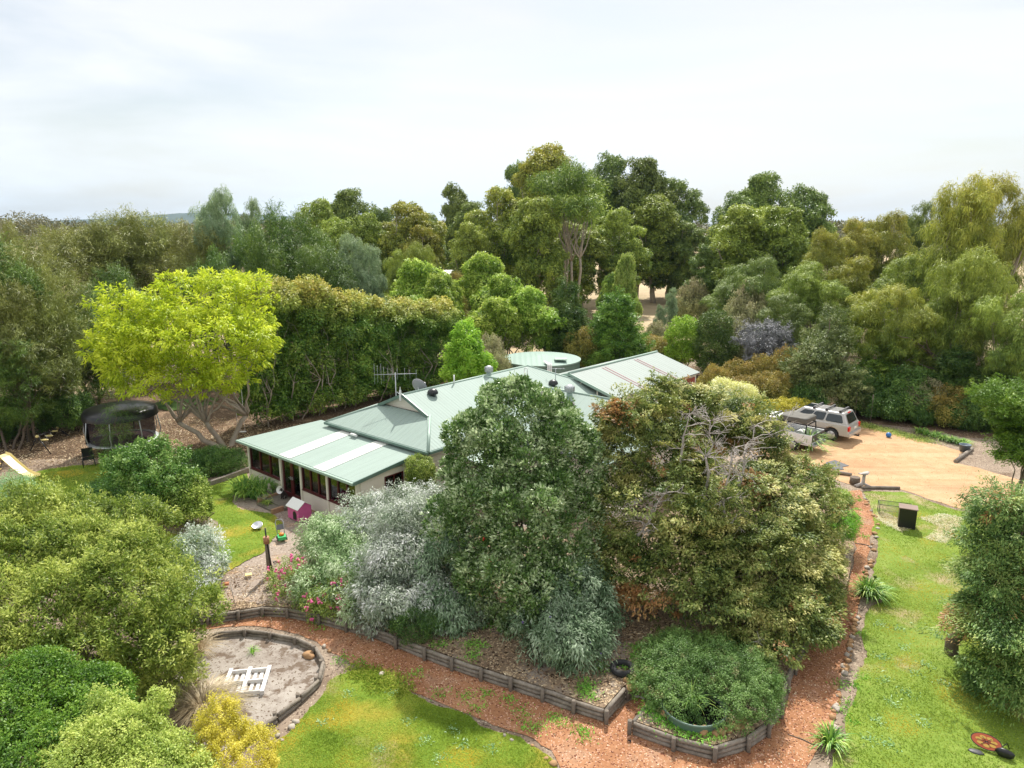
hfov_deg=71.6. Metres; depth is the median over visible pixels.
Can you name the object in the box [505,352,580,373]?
water tank
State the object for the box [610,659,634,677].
old tyre
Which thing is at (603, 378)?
shed
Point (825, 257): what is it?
gum tree
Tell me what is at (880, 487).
log
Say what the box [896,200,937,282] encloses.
gum tree
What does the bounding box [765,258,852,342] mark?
gum tree
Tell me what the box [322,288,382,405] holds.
hedge tree
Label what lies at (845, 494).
green shrub
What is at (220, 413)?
ground litter
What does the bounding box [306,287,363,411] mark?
hedge tree
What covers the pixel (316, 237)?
sheoak tree
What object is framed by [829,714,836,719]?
edging rock
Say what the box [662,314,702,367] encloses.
lime tree
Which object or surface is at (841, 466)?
ground mat
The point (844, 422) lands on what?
parked car
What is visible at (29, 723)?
round bush
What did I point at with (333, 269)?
sheoak tree
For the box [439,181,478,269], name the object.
gum tree
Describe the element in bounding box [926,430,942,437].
agapanthus
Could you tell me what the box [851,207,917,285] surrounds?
gum tree
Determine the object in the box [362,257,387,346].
gum tree
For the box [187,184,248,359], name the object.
gum tree
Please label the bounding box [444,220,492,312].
gum tree
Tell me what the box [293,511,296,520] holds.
doorway
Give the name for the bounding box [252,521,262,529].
metal bowl
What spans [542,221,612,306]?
gum tree
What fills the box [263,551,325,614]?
rose bush
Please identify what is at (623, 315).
conifer
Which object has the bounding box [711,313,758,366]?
olive bush
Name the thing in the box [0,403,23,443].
garden shrub
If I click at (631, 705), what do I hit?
path stones
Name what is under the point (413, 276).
broadleaf tree
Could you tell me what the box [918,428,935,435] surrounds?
agapanthus
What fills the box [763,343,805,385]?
garden shrub
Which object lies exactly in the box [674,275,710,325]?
paddock shrub
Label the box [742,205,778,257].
gum tree
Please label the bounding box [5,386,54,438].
garden shrub
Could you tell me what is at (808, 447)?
flax plant
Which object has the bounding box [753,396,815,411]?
clipped hedge
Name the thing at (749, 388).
variegated bush
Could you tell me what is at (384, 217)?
gum tree
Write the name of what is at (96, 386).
sheoak tree
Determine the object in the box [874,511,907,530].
straw
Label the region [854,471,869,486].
driftwood stand
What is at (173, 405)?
garden shrub
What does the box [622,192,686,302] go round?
gum tree
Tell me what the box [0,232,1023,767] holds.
ground
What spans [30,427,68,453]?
swing set
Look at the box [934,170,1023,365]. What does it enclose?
gum tree
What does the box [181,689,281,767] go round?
yellow shrub
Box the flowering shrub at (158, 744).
[20,680,232,767]
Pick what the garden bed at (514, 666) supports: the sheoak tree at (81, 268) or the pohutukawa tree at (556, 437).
the pohutukawa tree at (556, 437)
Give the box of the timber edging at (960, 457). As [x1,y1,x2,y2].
[953,447,973,462]
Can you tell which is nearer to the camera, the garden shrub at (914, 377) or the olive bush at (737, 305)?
the garden shrub at (914, 377)
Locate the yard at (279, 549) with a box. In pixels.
[202,495,322,605]
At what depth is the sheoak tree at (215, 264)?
53.15 m
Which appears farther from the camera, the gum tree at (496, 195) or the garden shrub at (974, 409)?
the gum tree at (496, 195)
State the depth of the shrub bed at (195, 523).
28.94 m
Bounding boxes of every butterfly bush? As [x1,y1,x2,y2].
[139,519,234,614]
[281,507,394,629]
[334,477,447,561]
[342,484,470,640]
[404,525,500,638]
[499,554,632,681]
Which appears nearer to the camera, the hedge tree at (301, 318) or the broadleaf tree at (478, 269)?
the hedge tree at (301, 318)
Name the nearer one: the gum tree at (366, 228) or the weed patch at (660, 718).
the weed patch at (660, 718)
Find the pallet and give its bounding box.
[226,665,271,695]
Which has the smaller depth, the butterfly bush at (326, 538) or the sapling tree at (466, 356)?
the butterfly bush at (326, 538)
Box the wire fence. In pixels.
[732,378,873,421]
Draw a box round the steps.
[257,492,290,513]
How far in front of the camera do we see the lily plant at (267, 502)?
30.99 m
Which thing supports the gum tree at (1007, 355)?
on the ground at (978, 456)
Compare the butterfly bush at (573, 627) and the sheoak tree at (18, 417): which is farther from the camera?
the sheoak tree at (18, 417)
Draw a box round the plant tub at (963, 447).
[959,443,971,451]
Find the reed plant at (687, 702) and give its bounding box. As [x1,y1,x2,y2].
[675,676,721,713]
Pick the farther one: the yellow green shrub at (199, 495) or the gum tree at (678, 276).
the gum tree at (678, 276)
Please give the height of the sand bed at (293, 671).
0.022 m
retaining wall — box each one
[184,606,629,724]
[190,628,325,746]
[627,642,808,762]
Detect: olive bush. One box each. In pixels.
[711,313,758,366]
[723,279,774,363]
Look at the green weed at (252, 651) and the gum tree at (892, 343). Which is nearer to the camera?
the green weed at (252, 651)
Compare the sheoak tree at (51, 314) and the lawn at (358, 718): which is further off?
the sheoak tree at (51, 314)
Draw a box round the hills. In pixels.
[13,213,849,226]
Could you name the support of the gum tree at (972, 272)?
on the ground at (978, 456)
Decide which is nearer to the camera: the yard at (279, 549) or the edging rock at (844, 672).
the edging rock at (844, 672)
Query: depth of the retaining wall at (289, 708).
20.81 m
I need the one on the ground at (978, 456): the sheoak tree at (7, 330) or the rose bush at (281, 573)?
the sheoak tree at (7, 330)
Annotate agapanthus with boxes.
[221,473,269,499]
[232,476,279,500]
[806,719,858,763]
[845,571,895,606]
[851,579,902,604]
[914,426,928,433]
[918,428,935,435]
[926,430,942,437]
[937,433,957,439]
[940,436,960,442]
[945,436,967,443]
[959,438,975,444]
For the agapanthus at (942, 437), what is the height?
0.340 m
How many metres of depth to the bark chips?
21.05 m
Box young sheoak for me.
[90,396,146,468]
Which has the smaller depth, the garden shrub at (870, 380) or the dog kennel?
the dog kennel
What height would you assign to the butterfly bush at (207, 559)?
2.901 m
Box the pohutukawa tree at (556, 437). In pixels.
[419,370,618,637]
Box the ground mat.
[826,460,848,470]
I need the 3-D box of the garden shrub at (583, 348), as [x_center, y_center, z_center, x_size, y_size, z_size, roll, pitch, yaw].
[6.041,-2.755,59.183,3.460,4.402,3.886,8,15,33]
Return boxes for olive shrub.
[468,332,510,375]
[491,353,512,371]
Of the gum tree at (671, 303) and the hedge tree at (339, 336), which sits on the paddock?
the gum tree at (671, 303)
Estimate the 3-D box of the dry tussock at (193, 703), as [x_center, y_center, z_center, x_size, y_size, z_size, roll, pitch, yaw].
[-7.908,8.215,18.220,2.931,0.646,2.971,0,13,0]
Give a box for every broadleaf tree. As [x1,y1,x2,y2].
[389,257,448,299]
[391,293,424,339]
[422,272,465,338]
[451,270,469,315]
[453,250,504,313]
[459,273,529,354]
[461,295,525,354]
[505,285,566,353]
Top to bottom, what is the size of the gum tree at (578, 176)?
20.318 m
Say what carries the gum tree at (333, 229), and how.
on the ground at (978, 456)
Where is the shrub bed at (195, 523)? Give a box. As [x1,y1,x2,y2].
[107,491,217,533]
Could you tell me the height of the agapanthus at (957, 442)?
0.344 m
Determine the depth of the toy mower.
27.60 m
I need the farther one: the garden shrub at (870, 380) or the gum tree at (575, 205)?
the gum tree at (575, 205)
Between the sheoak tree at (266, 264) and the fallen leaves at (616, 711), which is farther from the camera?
the sheoak tree at (266, 264)
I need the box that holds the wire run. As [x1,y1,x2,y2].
[877,500,911,516]
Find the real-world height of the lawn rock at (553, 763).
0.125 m
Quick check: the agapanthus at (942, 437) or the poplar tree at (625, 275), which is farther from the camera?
the poplar tree at (625, 275)
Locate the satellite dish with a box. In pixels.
[412,379,426,389]
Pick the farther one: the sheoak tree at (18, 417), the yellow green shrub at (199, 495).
the sheoak tree at (18, 417)
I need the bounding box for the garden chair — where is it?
[81,447,95,467]
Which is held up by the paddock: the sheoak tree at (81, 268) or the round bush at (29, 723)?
the sheoak tree at (81, 268)
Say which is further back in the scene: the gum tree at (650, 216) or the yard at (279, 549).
the gum tree at (650, 216)
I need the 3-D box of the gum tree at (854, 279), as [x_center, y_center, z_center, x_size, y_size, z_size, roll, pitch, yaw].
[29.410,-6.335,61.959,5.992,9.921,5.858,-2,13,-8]
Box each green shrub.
[0,469,41,519]
[155,473,215,528]
[387,600,447,648]
[825,509,864,547]
[826,487,859,522]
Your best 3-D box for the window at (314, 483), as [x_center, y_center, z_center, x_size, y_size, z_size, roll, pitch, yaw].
[-8.385,4.129,30.171,1.900,1.213,0.140,11,16,39]
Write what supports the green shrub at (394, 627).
on the garden bed at (514, 666)
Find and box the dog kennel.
[285,497,312,521]
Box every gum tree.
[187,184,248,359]
[236,196,263,269]
[292,196,339,255]
[310,216,351,263]
[330,187,376,248]
[335,230,381,295]
[335,275,363,354]
[344,211,391,292]
[361,207,408,292]
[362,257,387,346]
[377,199,447,293]
[380,248,403,299]
[398,224,445,270]
[403,240,435,266]
[424,213,452,269]
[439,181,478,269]
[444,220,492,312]
[446,201,492,268]
[459,185,532,278]
[502,195,570,308]
[504,159,528,212]
[510,141,571,294]
[524,156,602,290]
[539,174,613,295]
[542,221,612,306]
[560,180,607,307]
[587,150,626,292]
[587,207,652,297]
[595,271,615,309]
[612,155,679,297]
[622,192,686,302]
[653,303,667,330]
[654,176,709,294]
[662,220,709,300]
[663,287,678,326]
[682,243,721,312]
[698,275,756,321]
[700,203,775,304]
[703,190,755,266]
[721,254,785,315]
[732,170,797,260]
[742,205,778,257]
[749,204,810,296]
[755,293,813,355]
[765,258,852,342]
[788,182,838,265]
[795,225,857,310]
[814,254,873,360]
[829,216,883,324]
[836,282,945,372]
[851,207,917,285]
[862,255,933,333]
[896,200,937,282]
[898,170,1010,335]
[899,303,950,373]
[905,241,1018,374]
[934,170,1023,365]
[970,287,1023,392]
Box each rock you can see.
[288,723,294,730]
[292,719,299,723]
[302,650,315,659]
[548,760,557,766]
[660,708,673,718]
[699,725,708,736]
[711,729,718,736]
[718,727,725,735]
[730,720,744,730]
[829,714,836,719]
[841,670,847,675]
[846,642,853,647]
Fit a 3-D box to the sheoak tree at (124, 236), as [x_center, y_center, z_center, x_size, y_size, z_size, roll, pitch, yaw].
[-35.007,-9.418,65.821,9.507,14.415,8.953,-10,16,-38]
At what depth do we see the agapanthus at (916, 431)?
41.91 m
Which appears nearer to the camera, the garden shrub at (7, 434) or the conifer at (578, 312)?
the garden shrub at (7, 434)
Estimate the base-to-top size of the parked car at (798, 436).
1.742 m
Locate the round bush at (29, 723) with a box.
[0,643,140,767]
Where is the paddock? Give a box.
[0,333,994,394]
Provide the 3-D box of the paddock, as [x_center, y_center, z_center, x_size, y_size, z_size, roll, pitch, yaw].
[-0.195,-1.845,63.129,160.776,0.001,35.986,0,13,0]
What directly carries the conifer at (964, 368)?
on the ground at (978, 456)
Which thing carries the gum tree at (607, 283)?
on the paddock
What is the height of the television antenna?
2.830 m
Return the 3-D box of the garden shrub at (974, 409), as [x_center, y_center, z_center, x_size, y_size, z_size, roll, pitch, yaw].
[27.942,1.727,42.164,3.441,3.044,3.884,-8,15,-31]
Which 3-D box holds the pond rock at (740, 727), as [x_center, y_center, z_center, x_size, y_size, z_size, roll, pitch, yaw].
[5.480,8.343,17.346,0.402,0.226,0.291,-6,14,-25]
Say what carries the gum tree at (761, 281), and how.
on the ground at (978, 456)
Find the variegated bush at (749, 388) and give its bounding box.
[711,376,760,417]
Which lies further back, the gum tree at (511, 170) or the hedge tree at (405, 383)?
the gum tree at (511, 170)
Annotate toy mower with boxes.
[275,519,287,541]
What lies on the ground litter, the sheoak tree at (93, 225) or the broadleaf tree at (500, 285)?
the broadleaf tree at (500, 285)
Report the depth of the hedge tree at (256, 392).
42.51 m
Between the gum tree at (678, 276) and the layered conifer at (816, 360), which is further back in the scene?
the gum tree at (678, 276)
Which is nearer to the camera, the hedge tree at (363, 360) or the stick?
the stick
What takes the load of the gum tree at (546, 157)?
on the ground at (978, 456)
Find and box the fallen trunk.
[898,331,954,387]
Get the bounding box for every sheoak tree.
[0,218,39,271]
[0,231,64,433]
[0,239,96,393]
[0,272,79,442]
[0,334,56,450]
[1,231,65,315]
[4,263,89,431]
[33,213,150,312]
[33,220,127,337]
[53,329,134,408]
[54,281,118,404]
[81,260,164,385]
[85,203,182,343]
[111,207,194,318]
[145,218,202,355]
[161,219,234,362]
[179,243,236,377]
[222,198,318,330]
[234,269,291,382]
[237,222,284,280]
[278,204,338,287]
[291,242,360,372]
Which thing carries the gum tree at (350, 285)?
on the ground at (978, 456)
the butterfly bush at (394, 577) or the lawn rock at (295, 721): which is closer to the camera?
the lawn rock at (295, 721)
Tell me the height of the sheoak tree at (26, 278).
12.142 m
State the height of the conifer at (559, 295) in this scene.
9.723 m
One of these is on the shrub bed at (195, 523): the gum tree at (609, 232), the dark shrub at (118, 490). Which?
the dark shrub at (118, 490)
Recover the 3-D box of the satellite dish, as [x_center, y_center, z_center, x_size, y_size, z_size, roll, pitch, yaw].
[-4.491,0.213,34.578,0.659,1.036,0.663,-3,13,-15]
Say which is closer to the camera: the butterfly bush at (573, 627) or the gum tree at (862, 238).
the butterfly bush at (573, 627)
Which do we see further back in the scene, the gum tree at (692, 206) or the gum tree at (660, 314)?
the gum tree at (692, 206)
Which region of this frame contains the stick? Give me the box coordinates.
[788,734,813,744]
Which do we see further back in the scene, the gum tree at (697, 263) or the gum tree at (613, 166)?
the gum tree at (613, 166)
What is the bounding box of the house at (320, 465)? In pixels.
[236,365,681,522]
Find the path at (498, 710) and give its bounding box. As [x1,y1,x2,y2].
[181,490,874,767]
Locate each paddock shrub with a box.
[642,320,670,337]
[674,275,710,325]
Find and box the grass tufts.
[339,658,420,707]
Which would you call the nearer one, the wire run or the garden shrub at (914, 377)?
the wire run
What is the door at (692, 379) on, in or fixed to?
in the shed
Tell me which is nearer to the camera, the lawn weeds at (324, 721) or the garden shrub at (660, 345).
the lawn weeds at (324, 721)
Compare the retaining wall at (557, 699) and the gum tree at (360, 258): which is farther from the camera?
the gum tree at (360, 258)
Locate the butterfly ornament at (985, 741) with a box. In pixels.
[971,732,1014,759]
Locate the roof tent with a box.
[780,411,815,424]
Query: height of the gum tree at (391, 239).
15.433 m
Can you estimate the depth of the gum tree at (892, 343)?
46.14 m
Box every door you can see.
[282,460,292,496]
[291,463,300,499]
[683,377,694,419]
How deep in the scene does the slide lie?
34.64 m
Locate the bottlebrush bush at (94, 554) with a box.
[0,473,232,722]
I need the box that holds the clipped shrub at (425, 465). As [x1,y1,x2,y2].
[402,452,437,510]
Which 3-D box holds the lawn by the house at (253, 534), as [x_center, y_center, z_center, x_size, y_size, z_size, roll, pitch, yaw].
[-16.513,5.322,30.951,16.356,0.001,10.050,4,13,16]
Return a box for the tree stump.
[849,475,859,484]
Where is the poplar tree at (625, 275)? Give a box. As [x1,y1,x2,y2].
[610,251,643,322]
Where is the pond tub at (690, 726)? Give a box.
[661,685,727,734]
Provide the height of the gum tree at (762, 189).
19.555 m
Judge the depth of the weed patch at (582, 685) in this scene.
20.17 m
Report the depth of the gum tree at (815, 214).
99.03 m
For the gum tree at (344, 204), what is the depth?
102.87 m
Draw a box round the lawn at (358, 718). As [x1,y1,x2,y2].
[275,672,555,767]
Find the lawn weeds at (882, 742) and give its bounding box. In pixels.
[859,619,952,751]
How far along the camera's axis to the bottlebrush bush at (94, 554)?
18.68 m
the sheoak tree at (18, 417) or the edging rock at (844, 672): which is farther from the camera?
the sheoak tree at (18, 417)
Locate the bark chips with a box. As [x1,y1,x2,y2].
[198,539,853,742]
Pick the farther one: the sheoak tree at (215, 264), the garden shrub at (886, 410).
the sheoak tree at (215, 264)
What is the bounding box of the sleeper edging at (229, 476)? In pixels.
[208,467,248,486]
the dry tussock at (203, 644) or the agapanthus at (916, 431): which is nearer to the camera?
the dry tussock at (203, 644)
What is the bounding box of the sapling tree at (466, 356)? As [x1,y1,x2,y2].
[438,317,498,383]
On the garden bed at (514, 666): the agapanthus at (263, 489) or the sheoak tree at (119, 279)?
the agapanthus at (263, 489)
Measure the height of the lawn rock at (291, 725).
0.130 m
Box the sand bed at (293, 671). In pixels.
[157,636,319,750]
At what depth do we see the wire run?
30.18 m
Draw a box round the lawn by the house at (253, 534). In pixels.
[6,462,282,579]
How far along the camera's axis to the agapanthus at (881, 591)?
23.61 m
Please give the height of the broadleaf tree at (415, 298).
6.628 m
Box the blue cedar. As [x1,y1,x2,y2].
[728,316,801,362]
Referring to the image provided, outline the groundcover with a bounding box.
[860,421,946,444]
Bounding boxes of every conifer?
[541,294,590,367]
[544,264,590,348]
[582,285,655,366]
[588,307,620,360]
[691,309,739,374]
[774,302,874,408]
[835,346,901,412]
[909,470,1023,726]
[926,343,982,417]
[955,366,1022,433]
[961,371,1023,496]
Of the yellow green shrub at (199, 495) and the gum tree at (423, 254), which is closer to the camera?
the yellow green shrub at (199, 495)
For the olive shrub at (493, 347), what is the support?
on the ground at (978, 456)
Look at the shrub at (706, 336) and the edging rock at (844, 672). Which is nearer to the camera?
the edging rock at (844, 672)
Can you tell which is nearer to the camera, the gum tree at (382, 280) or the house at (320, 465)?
the house at (320, 465)
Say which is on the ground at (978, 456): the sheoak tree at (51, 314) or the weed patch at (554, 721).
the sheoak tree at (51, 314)
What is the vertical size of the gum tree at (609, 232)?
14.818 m
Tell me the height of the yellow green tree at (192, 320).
10.292 m
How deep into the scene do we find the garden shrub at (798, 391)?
44.63 m
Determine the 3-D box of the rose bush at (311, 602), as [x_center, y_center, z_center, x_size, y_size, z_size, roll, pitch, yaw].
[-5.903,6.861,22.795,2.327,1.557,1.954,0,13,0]
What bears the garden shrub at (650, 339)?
on the ground at (978, 456)
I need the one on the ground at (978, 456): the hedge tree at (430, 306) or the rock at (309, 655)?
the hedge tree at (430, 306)
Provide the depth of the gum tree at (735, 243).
80.28 m
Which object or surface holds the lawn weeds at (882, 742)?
on the lawn beside path at (908, 634)
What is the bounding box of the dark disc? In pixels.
[968,748,983,754]
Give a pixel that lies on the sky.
(873, 106)
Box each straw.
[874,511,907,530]
[921,513,962,543]
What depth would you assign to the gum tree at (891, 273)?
56.52 m
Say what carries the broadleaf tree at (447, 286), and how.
on the ground litter
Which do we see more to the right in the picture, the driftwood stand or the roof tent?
the driftwood stand
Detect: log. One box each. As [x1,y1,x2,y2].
[834,471,851,475]
[861,486,899,488]
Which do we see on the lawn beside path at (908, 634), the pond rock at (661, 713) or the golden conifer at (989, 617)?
the golden conifer at (989, 617)
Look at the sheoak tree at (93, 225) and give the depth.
62.13 m
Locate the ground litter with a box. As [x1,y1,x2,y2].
[0,356,995,462]
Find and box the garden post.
[263,528,272,575]
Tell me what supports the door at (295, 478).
in the house at (320, 465)
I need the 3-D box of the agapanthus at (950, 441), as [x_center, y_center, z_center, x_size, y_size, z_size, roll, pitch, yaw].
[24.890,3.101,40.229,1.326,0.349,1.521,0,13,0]
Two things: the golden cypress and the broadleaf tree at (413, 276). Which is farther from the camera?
the broadleaf tree at (413, 276)
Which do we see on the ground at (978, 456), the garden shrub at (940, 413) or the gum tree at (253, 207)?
the garden shrub at (940, 413)
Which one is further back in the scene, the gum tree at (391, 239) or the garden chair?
the gum tree at (391, 239)
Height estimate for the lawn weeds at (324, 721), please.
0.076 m
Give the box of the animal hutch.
[897,503,918,529]
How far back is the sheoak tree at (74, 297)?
42.99 m
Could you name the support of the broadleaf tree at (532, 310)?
on the ground litter
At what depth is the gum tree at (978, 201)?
53.78 m
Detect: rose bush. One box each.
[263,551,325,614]
[289,574,356,625]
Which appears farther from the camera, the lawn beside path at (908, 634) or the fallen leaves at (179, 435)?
the fallen leaves at (179, 435)
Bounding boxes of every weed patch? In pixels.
[310,623,858,744]
[428,618,640,702]
[631,695,726,747]
[838,497,871,724]
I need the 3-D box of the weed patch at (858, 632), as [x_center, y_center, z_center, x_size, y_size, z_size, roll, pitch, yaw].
[12.161,6.851,24.868,0.900,0.403,16.332,6,14,25]
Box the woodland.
[0,210,1016,256]
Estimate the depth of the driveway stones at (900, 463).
36.25 m
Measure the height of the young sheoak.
4.233 m
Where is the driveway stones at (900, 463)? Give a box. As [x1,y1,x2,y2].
[786,428,1007,503]
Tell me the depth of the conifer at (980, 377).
42.70 m
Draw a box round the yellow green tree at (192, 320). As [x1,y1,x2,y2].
[73,265,284,447]
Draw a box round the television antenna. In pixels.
[374,367,416,395]
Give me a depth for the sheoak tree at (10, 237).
73.33 m
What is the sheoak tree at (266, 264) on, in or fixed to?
on the ground at (978, 456)
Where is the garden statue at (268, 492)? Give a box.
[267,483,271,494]
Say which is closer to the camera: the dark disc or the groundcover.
the dark disc
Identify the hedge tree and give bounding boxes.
[222,271,302,426]
[244,275,324,421]
[280,273,347,414]
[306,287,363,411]
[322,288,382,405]
[350,292,405,401]
[365,294,421,397]
[379,295,438,391]
[404,298,453,387]
[424,295,461,382]
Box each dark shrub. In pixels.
[74,477,129,501]
[170,444,248,478]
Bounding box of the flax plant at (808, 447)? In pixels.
[796,428,837,453]
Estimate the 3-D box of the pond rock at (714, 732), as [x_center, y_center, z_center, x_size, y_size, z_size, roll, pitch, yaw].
[4.900,8.405,17.113,0.203,0.137,0.198,-12,17,-43]
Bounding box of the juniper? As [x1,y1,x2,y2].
[626,624,790,737]
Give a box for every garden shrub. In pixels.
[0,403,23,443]
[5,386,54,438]
[41,389,95,430]
[155,397,219,410]
[561,325,603,367]
[634,331,663,351]
[650,336,687,364]
[696,362,732,388]
[720,356,764,390]
[730,373,767,412]
[749,353,791,396]
[749,370,793,407]
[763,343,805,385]
[778,381,829,406]
[836,365,886,411]
[853,387,914,420]
[876,362,943,421]
[898,376,948,411]
[907,405,936,426]
[915,382,972,428]
[944,387,999,431]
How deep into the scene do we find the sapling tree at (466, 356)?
46.53 m
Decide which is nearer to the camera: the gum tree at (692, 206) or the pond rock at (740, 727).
the pond rock at (740, 727)
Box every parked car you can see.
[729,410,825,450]
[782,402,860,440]
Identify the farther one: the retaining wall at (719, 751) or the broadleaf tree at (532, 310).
the broadleaf tree at (532, 310)
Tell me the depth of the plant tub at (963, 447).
38.43 m
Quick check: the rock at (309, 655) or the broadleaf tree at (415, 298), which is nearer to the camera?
the rock at (309, 655)
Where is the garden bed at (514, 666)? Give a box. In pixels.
[139,465,854,745]
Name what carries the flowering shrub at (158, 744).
on the ground at (978, 456)
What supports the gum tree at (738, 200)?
on the ground at (978, 456)
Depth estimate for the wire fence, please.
44.69 m
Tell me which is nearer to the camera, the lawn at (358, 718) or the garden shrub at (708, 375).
the lawn at (358, 718)
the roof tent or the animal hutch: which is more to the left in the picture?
the roof tent
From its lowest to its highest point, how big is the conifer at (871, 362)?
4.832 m
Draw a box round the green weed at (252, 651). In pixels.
[244,645,261,654]
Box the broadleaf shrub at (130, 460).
[95,432,207,512]
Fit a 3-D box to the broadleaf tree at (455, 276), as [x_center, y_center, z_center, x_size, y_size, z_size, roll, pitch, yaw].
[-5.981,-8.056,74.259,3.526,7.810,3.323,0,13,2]
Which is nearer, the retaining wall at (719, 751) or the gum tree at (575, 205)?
the retaining wall at (719, 751)
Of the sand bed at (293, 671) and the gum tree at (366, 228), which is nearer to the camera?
the sand bed at (293, 671)
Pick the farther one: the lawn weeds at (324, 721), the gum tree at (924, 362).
the gum tree at (924, 362)
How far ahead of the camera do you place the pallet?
19.61 m
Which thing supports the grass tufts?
on the lawn at (358, 718)
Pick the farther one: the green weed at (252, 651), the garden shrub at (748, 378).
the garden shrub at (748, 378)
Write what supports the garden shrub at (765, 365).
on the ground at (978, 456)
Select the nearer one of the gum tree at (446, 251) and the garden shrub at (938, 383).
the garden shrub at (938, 383)
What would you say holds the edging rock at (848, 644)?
on the ground at (978, 456)
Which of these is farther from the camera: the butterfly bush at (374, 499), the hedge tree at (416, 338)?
the hedge tree at (416, 338)
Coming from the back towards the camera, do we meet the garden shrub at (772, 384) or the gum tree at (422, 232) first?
the gum tree at (422, 232)
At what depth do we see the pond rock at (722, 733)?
17.07 m
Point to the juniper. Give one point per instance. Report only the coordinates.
(721, 656)
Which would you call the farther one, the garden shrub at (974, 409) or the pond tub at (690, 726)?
the garden shrub at (974, 409)
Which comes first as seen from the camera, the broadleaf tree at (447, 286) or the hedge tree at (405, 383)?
the hedge tree at (405, 383)
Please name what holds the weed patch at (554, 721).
on the path at (498, 710)
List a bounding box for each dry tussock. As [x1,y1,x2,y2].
[161,672,259,736]
[175,628,234,660]
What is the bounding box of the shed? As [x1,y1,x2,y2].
[559,350,699,419]
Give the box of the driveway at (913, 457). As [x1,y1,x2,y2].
[739,425,1022,508]
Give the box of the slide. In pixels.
[0,452,40,478]
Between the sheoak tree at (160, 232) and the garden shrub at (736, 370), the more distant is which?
the sheoak tree at (160, 232)
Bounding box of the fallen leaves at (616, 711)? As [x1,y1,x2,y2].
[232,493,870,767]
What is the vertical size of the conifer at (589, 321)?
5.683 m
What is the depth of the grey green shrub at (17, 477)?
26.63 m
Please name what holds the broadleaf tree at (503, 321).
on the ground litter
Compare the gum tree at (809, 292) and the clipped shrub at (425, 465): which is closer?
the clipped shrub at (425, 465)
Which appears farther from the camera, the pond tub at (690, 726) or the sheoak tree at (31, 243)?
the sheoak tree at (31, 243)
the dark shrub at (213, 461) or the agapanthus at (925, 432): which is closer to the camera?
the dark shrub at (213, 461)
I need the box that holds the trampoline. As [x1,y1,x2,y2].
[81,400,160,448]
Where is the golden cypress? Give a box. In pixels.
[580,367,860,674]
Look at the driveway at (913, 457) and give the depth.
36.27 m
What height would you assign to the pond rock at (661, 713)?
0.216 m
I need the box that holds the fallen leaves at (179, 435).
[0,416,301,471]
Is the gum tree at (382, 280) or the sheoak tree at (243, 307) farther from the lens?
the gum tree at (382, 280)
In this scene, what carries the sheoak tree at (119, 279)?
on the ground at (978, 456)
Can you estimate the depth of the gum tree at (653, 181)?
112.12 m
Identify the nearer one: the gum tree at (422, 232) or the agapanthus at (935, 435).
the agapanthus at (935, 435)
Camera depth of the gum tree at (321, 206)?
94.16 m
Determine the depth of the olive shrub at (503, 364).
48.51 m
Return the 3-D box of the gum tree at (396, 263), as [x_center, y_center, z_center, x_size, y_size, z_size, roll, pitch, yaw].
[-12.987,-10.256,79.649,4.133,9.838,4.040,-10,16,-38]
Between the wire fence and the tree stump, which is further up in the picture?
the wire fence
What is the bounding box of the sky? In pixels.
[0,0,1023,224]
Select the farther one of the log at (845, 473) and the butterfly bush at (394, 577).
the log at (845, 473)
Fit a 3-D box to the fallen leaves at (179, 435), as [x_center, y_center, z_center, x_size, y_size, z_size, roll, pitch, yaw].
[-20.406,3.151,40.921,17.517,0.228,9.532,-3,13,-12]
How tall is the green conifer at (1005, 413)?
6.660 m
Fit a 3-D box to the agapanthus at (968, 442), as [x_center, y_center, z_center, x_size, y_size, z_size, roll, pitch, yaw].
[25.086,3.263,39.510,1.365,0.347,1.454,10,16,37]
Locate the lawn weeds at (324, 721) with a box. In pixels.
[316,688,500,764]
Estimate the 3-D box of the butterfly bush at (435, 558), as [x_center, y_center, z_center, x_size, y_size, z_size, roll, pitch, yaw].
[-2.036,6.195,22.207,3.014,3.248,3.376,-9,15,-35]
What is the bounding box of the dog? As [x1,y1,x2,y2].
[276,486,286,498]
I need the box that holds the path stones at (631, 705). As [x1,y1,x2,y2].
[224,500,873,767]
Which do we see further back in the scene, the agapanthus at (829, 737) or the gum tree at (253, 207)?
the gum tree at (253, 207)
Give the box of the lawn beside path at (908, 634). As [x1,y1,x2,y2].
[831,491,1023,767]
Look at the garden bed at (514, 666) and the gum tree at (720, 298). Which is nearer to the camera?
the garden bed at (514, 666)
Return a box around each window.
[249,447,279,480]
[301,467,326,499]
[328,477,355,509]
[384,471,403,498]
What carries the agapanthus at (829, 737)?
on the ground at (978, 456)
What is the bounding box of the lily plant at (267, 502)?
[258,499,272,505]
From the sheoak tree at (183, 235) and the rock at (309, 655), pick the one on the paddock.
the sheoak tree at (183, 235)
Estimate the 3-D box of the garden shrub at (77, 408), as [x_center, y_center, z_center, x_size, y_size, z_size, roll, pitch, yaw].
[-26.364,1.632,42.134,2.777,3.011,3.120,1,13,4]

